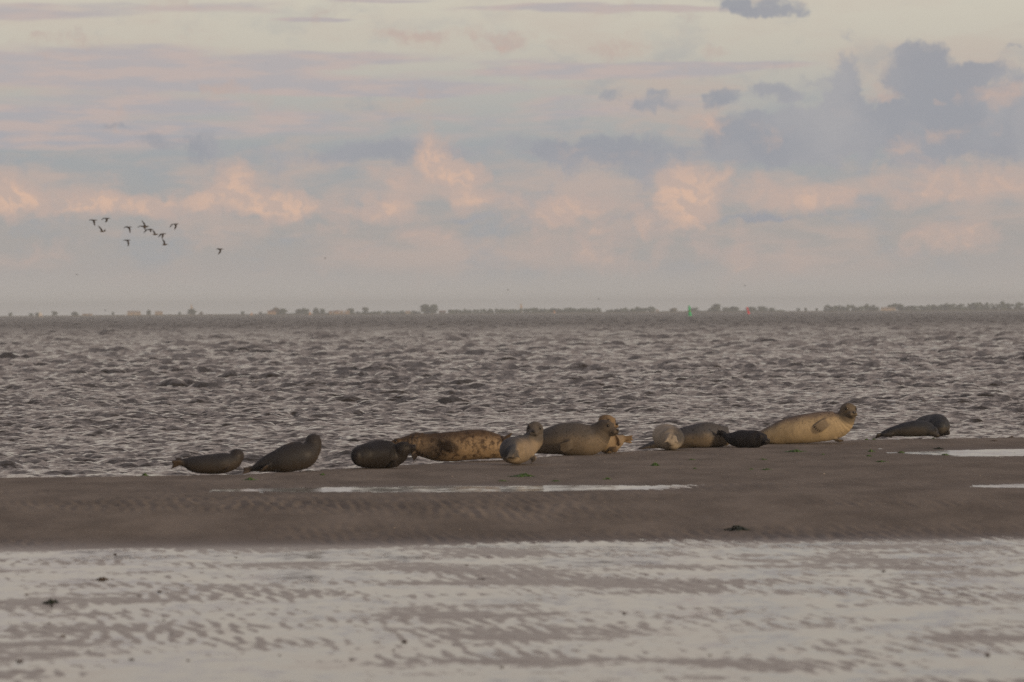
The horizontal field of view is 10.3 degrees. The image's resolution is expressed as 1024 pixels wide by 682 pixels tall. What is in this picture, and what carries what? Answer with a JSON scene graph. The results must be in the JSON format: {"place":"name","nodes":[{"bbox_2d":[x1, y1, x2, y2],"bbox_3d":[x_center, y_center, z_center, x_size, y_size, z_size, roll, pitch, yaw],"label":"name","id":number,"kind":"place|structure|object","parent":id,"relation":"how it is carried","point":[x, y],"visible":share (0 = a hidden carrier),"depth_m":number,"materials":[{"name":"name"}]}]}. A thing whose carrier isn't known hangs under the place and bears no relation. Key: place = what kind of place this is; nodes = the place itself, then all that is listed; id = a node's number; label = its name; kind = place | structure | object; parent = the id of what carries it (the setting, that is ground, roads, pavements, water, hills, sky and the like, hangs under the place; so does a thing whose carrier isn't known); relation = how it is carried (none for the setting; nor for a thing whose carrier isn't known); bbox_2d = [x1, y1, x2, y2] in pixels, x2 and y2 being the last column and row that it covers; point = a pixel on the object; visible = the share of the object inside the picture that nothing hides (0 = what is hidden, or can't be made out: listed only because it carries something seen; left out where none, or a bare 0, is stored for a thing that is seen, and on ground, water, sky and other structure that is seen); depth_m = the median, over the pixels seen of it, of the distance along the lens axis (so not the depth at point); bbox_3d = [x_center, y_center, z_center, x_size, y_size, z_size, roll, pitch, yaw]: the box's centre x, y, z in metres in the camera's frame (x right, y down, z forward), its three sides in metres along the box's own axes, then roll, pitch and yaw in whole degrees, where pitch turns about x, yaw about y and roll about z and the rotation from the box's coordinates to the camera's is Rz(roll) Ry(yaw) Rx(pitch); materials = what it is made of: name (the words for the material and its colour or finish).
{"place":"outdoors","nodes":[
{"label":"outdoors","id":0,"kind":"place"},
{"bbox_2d":[0,437,1023,681],"bbox_3d":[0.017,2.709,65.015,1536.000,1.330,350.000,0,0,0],"label":"sand flat","id":1,"kind":"structure","parent":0,"point":[858,495],"depth_m":66.94,"materials":[{"name":"sand"}]},
{"bbox_2d":[42,599,58,603],"bbox_3d":[-4.226,2.386,51.998,0.223,0.061,0.355,0,0,27],"label":"seaweed","id":2,"kind":"object","parent":1,"relation":"on","point":[50,601],"visible":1,"depth_m":51.92,"materials":[{"name":"black plant"}]},
{"bbox_2d":[96,577,109,579],"bbox_3d":[-4.066,2.372,56.751,0.202,0.030,0.278,0,0,14],"label":"seaweed","id":3,"kind":"object","parent":1,"relation":"on","point":[101,578],"visible":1,"depth_m":56.72,"materials":[{"name":"plant"}]},
{"bbox_2d":[171,449,243,473],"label":"seal","id":4,"kind":"object","parent":1,"relation":"on","point":[221,463],"visible":1,"depth_m":84.54,"materials":[{"name":"grey fur"}]},
{"bbox_2d":[242,434,321,473],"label":"seal","id":5,"kind":"object","parent":1,"relation":"on","point":[293,456],"visible":1,"depth_m":85.83,"materials":[{"name":"grey fur"}]},
{"bbox_2d":[351,440,415,468],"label":"seal","id":6,"kind":"object","parent":1,"relation":"on","point":[378,454],"visible":1,"depth_m":87.23,"materials":[{"name":"grey fur"}]},
{"bbox_2d":[391,429,511,461],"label":"seal","id":7,"kind":"object","parent":1,"relation":"on","point":[462,445],"visible":0.87,"depth_m":90.93,"materials":[{"name":"brown fur"}]},
{"bbox_2d":[209,485,696,492],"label":"puddle","id":8,"kind":"object","parent":1,"relation":"on","point":[481,488],"visible":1,"depth_m":77.37,"materials":[{"name":"grey liquid"}]},
{"bbox_2d":[507,473,533,476],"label":"seaweed","id":9,"kind":"object","parent":1,"relation":"on","point":[524,475],"visible":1,"depth_m":82.62,"materials":[{"name":"green plant"}]},
{"bbox_2d":[499,421,542,463],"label":"seal","id":10,"kind":"object","parent":1,"relation":"on","point":[523,448],"visible":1,"depth_m":88.68,"materials":[{"name":"beige fur"}]},
{"bbox_2d":[536,420,618,454],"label":"seal","id":11,"kind":"object","parent":1,"relation":"on","point":[573,439],"visible":0.91,"depth_m":94.33,"materials":[{"name":"grey fur"}]},
{"bbox_2d":[598,415,632,452],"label":"seal","id":12,"kind":"object","parent":1,"relation":"on","point":[615,443],"visible":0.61,"depth_m":95.44,"materials":[{"name":"beige fur"}]},
{"bbox_2d":[652,424,684,449],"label":"seal","id":13,"kind":"object","parent":1,"relation":"on","point":[668,437],"visible":1,"depth_m":97.34,"materials":[{"name":"beige fur"}]},
{"bbox_2d":[639,422,729,448],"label":"seal","id":14,"kind":"object","parent":1,"relation":"on","point":[701,435],"visible":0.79,"depth_m":99.48,"materials":[{"name":"grey fur"}]},
{"bbox_2d":[723,525,750,530],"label":"seaweed","id":15,"kind":"object","parent":1,"relation":"on","point":[738,527],"visible":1,"depth_m":67.26,"materials":[{"name":"plant"}]},
{"bbox_2d":[716,428,769,447],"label":"seal","id":16,"kind":"object","parent":1,"relation":"on","point":[747,439],"visible":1,"depth_m":98.96,"materials":[{"name":"grey fur"}]},
{"bbox_2d":[785,449,806,451],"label":"seaweed","id":17,"kind":"object","parent":1,"relation":"on","point":[796,450],"visible":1,"depth_m":96.04,"materials":[{"name":"green plant"}]},
{"bbox_2d":[760,403,856,443],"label":"seal","id":18,"kind":"object","parent":1,"relation":"on","point":[822,426],"visible":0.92,"depth_m":101.49,"materials":[{"name":"beige fur"}]},
{"bbox_2d":[875,420,939,437],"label":"seal","id":19,"kind":"object","parent":1,"relation":"on","point":[917,428],"visible":1,"depth_m":104.78,"materials":[{"name":"grey fur"}]},
{"bbox_2d":[917,414,949,436],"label":"seal","id":20,"kind":"object","parent":1,"relation":"on","point":[940,423],"visible":0.51,"depth_m":106.08,"materials":[{"name":"grey fur"}]},
{"bbox_2d":[886,449,1023,456],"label":"puddle","id":21,"kind":"object","parent":1,"relation":"on","point":[1002,452],"visible":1,"depth_m":95.08,"materials":[{"name":"grey liquid"}]},
{"bbox_2d":[972,484,1023,487],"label":"puddle","id":22,"kind":"object","parent":1,"relation":"on","point":[1010,485],"visible":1,"depth_m":77.28,"materials":[{"name":"grey liquid"}]},
{"bbox_2d":[0,311,1023,477],"bbox_3d":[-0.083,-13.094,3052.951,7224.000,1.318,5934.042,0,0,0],"label":"sea","id":23,"kind":"structure","parent":0,"point":[103,396],"depth_m":224.22,"materials":[{"name":"liquid"}]},
{"bbox_2d":[0,537,1023,681],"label":"shallow water","id":24,"kind":"structure","parent":0,"point":[277,664],"depth_m":49.41,"materials":[{"name":"grey liquid"}]},
{"bbox_2d":[0,309,1023,316],"bbox_3d":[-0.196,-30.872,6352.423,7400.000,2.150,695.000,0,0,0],"label":"shore","id":25,"kind":"structure","parent":0,"point":[497,313],"depth_m":6025.73,"materials":[{"name":"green plant"}]},
{"bbox_2d":[127,311,140,314],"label":"house","id":26,"kind":"structure","parent":25,"relation":"on","point":[133,312],"depth_m":6059.93,"materials":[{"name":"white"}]},
{"bbox_2d":[155,311,162,314],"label":"house","id":27,"kind":"structure","parent":25,"relation":"on","point":[158,312],"depth_m":6061.52,"materials":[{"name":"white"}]},
{"bbox_2d":[187,309,196,314],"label":"tree","id":28,"kind":"object","parent":25,"relation":"on","point":[192,311],"visible":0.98,"depth_m":6088.15,"materials":[{"name":"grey plant"}]},
{"bbox_2d":[267,310,275,313],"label":"house","id":29,"kind":"structure","parent":25,"relation":"on","point":[271,311],"depth_m":6061.94,"materials":[{"name":"brick"}]},
{"bbox_2d":[271,307,279,313],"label":"tree","id":30,"kind":"object","parent":25,"relation":"on","point":[277,309],"visible":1,"depth_m":6075.11,"materials":[{"name":"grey plant"}]},
{"bbox_2d":[279,308,288,313],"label":"tree","id":31,"kind":"object","parent":25,"relation":"on","point":[282,311],"visible":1,"depth_m":6072.32,"materials":[{"name":"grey plant"}]},
{"bbox_2d":[302,308,309,313],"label":"tree","id":32,"kind":"object","parent":25,"relation":"on","point":[304,310],"visible":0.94,"depth_m":6107.92,"materials":[{"name":"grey plant"}]},
{"bbox_2d":[262,312,372,313],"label":"distant wood","id":33,"kind":"object","parent":25,"relation":"on","point":[328,313],"visible":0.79,"depth_m":6095.02,"materials":[{"name":"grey plant"}]},
{"bbox_2d":[361,307,368,313],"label":"tree","id":34,"kind":"object","parent":25,"relation":"on","point":[365,309],"visible":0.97,"depth_m":6095.79,"materials":[{"name":"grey plant"}]},
{"bbox_2d":[373,310,421,313],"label":"distant wood","id":35,"kind":"object","parent":25,"relation":"on","point":[394,312],"visible":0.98,"depth_m":6091.35,"materials":[{"name":"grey plant"}]},
{"bbox_2d":[418,304,428,313],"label":"tree","id":36,"kind":"object","parent":25,"relation":"on","point":[424,308],"visible":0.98,"depth_m":6092.54,"materials":[{"name":"grey plant"}]},
{"bbox_2d":[427,304,437,312],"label":"tree","id":37,"kind":"object","parent":25,"relation":"on","point":[432,308],"visible":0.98,"depth_m":6087.68,"materials":[{"name":"grey plant"}]},
{"bbox_2d":[448,308,544,312],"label":"distant wood","id":38,"kind":"object","parent":25,"relation":"on","point":[532,310],"visible":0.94,"depth_m":6098.99,"materials":[{"name":"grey plant"}]},
{"bbox_2d":[543,307,600,311],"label":"distant wood","id":39,"kind":"object","parent":25,"relation":"on","point":[570,309],"visible":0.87,"depth_m":6091.02,"materials":[{"name":"grey plant"}]},
{"bbox_2d":[605,306,655,311],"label":"distant wood","id":40,"kind":"object","parent":25,"relation":"on","point":[649,309],"visible":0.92,"depth_m":6088.31,"materials":[{"name":"grey plant"}]},
{"bbox_2d":[711,304,723,310],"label":"tree","id":41,"kind":"object","parent":25,"relation":"on","point":[716,307],"visible":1,"depth_m":6076.62,"materials":[{"name":"grey plant"}]},
{"bbox_2d":[661,310,783,311],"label":"distant wood","id":42,"kind":"object","parent":25,"relation":"on","point":[731,310],"visible":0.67,"depth_m":6088.22,"materials":[{"name":"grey plant"}]},
{"bbox_2d":[729,306,738,310],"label":"tree","id":43,"kind":"object","parent":25,"relation":"on","point":[732,308],"visible":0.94,"depth_m":6110.10,"materials":[{"name":"grey plant"}]},
{"bbox_2d":[757,306,767,309],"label":"tree","id":44,"kind":"object","parent":25,"relation":"on","point":[761,308],"visible":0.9,"depth_m":6106.22,"materials":[{"name":"grey plant"}]},
{"bbox_2d":[824,304,875,310],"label":"distant wood","id":45,"kind":"object","parent":25,"relation":"on","point":[866,307],"visible":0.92,"depth_m":6105.31,"materials":[{"name":"grey plant"}]},
{"bbox_2d":[880,307,895,310],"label":"barn","id":46,"kind":"structure","parent":25,"relation":"on","point":[887,308],"depth_m":6059.43,"materials":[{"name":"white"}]},
{"bbox_2d":[887,303,897,309],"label":"tree","id":47,"kind":"object","parent":25,"relation":"on","point":[894,305],"visible":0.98,"depth_m":6086.60,"materials":[{"name":"grey plant"}]},
{"bbox_2d":[896,304,902,310],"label":"tree","id":48,"kind":"object","parent":25,"relation":"on","point":[899,307],"visible":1,"depth_m":6084.58,"materials":[{"name":"grey plant"}]},
{"bbox_2d":[902,301,1004,309],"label":"distant wood","id":49,"kind":"object","parent":25,"relation":"on","point":[972,306],"visible":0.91,"depth_m":6096.04,"materials":[{"name":"grey plant"}]},
{"bbox_2d":[999,302,1023,309],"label":"distant wood","id":50,"kind":"object","parent":25,"relation":"on","point":[1006,306],"visible":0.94,"depth_m":6079.45,"materials":[{"name":"grey plant"}]},
{"bbox_2d":[0,0,1023,315],"label":"sky","id":51,"kind":"structure","parent":0,"point":[663,155],"materials":[{"name":"grey"}]}
]}

